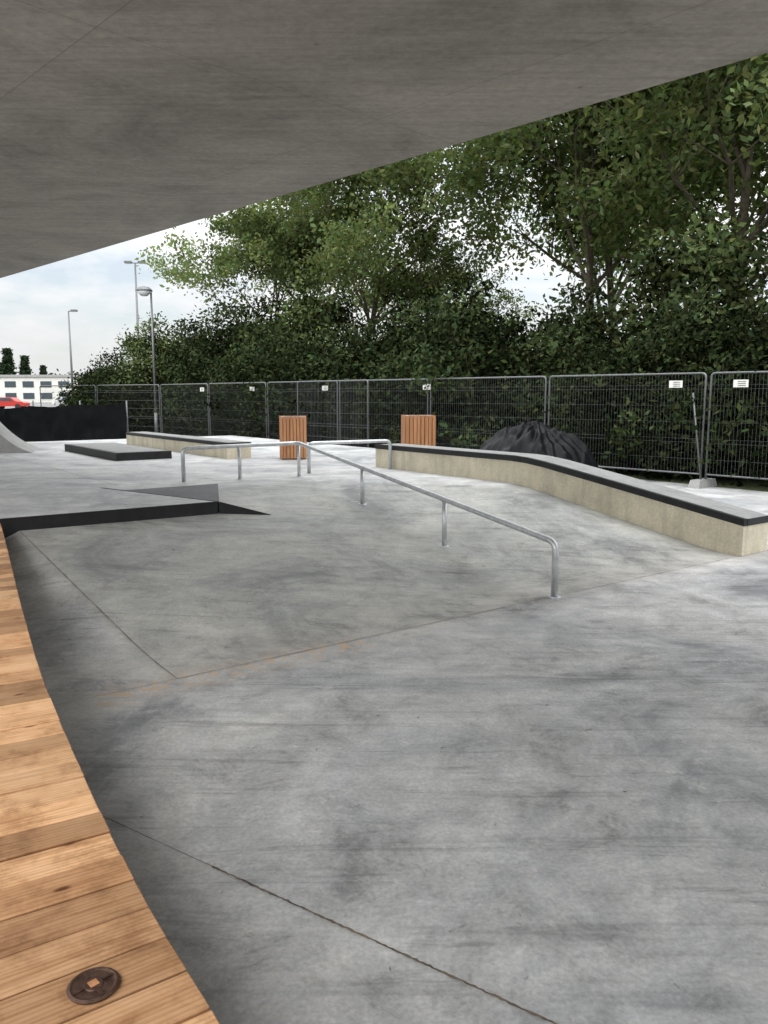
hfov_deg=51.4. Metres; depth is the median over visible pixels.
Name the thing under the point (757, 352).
shrub
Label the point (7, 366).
conifer tree
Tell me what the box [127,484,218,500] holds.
concrete ramp
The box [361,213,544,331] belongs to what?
deciduous tree
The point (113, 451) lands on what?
manual pad
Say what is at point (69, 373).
distant tree line
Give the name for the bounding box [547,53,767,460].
deciduous tree
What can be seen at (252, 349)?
shrub
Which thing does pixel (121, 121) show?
concrete bridge
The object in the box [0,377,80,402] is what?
building
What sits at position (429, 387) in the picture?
notice sign
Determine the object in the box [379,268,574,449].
shrub
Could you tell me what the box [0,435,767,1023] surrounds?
skatepark ground
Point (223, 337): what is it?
shrub
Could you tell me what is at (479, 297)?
shrub
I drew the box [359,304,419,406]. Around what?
shrub
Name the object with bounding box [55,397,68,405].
parked car
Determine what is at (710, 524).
concrete grind ledge
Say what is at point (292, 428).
wooden litter bin
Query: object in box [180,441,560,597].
grind rail
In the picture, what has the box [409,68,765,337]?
deciduous tree
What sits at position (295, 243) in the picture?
deciduous tree
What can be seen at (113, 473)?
deck expansion joint
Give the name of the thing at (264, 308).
shrub
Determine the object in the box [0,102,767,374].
sky
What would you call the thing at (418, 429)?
wooden litter bin
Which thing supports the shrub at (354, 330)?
on the grass ground at (752, 484)
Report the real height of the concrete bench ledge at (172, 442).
0.355 m
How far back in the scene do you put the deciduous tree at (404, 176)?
28.95 m
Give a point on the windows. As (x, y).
(24, 384)
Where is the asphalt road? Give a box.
[4,403,55,408]
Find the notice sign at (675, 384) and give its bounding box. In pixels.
[669,380,682,387]
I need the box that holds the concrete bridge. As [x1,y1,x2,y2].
[0,0,767,277]
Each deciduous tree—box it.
[135,179,384,324]
[201,185,407,334]
[245,143,543,338]
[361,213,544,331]
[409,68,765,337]
[434,63,767,319]
[501,77,767,317]
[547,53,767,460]
[674,60,767,258]
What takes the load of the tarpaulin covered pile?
on the skatepark ground at (566, 721)
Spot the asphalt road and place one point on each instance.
(44, 405)
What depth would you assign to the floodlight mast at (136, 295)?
58.19 m
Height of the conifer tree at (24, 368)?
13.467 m
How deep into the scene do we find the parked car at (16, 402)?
98.25 m
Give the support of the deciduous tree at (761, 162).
on the grass ground at (752, 484)
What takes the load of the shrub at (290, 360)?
on the grass ground at (752, 484)
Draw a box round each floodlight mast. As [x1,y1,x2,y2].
[68,309,77,388]
[124,261,145,357]
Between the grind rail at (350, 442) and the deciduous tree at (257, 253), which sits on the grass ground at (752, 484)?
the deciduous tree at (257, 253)
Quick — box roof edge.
[0,375,82,376]
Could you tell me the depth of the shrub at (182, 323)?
34.95 m
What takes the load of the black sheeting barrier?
on the skatepark ground at (566, 721)
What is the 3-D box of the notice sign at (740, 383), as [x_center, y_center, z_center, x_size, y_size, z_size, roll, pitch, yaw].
[6.196,-2.232,13.849,0.011,0.130,0.260,-8,11,-42]
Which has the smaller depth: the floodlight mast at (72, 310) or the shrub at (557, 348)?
the shrub at (557, 348)
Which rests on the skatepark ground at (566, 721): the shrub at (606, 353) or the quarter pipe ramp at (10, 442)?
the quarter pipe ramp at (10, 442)
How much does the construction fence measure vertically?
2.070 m
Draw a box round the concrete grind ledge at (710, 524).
[375,443,767,555]
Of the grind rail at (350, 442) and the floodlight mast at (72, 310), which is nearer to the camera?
the grind rail at (350, 442)
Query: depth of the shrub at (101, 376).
31.94 m
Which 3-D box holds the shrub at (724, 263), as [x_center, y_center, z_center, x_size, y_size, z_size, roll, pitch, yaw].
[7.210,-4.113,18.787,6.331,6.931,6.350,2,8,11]
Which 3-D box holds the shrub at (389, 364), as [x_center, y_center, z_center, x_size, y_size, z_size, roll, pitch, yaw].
[1.404,-3.804,22.518,4.922,5.149,5.290,5,10,29]
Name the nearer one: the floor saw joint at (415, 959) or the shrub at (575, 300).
the floor saw joint at (415, 959)
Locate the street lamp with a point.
(143, 291)
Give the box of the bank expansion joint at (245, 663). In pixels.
[20,531,762,704]
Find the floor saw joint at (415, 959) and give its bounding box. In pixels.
[103,816,556,1023]
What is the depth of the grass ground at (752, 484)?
15.96 m
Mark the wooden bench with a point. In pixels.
(84, 939)
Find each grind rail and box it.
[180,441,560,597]
[307,439,391,473]
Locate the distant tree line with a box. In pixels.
[34,365,149,375]
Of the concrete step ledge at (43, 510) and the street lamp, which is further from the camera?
the street lamp
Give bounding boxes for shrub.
[52,350,158,431]
[65,347,139,403]
[95,311,185,433]
[144,310,218,433]
[144,319,229,435]
[153,292,276,435]
[185,327,280,435]
[202,317,312,437]
[226,312,351,444]
[230,260,377,411]
[233,286,324,344]
[284,313,392,447]
[286,284,480,447]
[344,282,507,445]
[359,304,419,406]
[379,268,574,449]
[403,273,525,426]
[471,313,606,446]
[501,272,647,421]
[510,313,699,474]
[561,271,767,480]
[578,190,767,469]
[620,266,767,486]
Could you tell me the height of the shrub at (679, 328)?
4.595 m
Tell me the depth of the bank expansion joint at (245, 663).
5.74 m
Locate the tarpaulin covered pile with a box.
[479,420,598,467]
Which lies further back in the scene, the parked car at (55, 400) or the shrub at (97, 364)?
the parked car at (55, 400)
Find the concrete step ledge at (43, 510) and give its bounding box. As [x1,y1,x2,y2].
[0,488,270,537]
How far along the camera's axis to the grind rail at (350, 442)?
12.50 m
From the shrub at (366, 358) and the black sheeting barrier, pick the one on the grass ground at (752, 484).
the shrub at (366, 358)
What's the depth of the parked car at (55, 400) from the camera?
129.88 m
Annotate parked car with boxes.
[0,397,29,408]
[52,397,61,405]
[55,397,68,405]
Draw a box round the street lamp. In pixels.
[135,286,158,432]
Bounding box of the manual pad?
[64,442,171,460]
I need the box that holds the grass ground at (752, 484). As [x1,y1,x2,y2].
[161,431,767,491]
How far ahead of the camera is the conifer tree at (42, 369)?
235.88 m
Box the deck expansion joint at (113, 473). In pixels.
[9,456,375,485]
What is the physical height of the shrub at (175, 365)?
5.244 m
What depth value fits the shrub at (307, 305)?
29.07 m
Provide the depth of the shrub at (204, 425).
28.90 m
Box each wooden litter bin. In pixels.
[279,416,306,458]
[401,415,435,445]
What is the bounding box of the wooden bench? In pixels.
[0,523,219,1023]
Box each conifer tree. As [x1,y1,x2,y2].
[0,348,16,374]
[17,355,33,374]
[39,365,47,374]
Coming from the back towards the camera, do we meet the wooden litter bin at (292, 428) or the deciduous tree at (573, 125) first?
the deciduous tree at (573, 125)
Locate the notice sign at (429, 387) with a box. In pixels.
[423,384,430,389]
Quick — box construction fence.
[39,371,767,488]
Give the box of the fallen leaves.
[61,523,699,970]
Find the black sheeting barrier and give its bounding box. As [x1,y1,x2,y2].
[0,401,128,441]
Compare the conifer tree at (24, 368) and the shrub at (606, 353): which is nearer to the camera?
the shrub at (606, 353)
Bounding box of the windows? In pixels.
[4,381,68,398]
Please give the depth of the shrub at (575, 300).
21.57 m
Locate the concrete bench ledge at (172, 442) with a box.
[126,432,250,458]
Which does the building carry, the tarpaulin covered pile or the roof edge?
the roof edge
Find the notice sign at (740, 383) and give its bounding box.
[733,380,748,386]
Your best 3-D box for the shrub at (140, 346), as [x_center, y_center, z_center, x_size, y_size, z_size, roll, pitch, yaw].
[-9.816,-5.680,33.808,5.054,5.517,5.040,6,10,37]
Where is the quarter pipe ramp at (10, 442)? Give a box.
[0,422,36,452]
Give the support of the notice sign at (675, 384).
attached to the construction fence
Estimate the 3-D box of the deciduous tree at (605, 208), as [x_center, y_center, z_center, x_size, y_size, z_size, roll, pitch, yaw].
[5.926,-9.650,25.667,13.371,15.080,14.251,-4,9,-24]

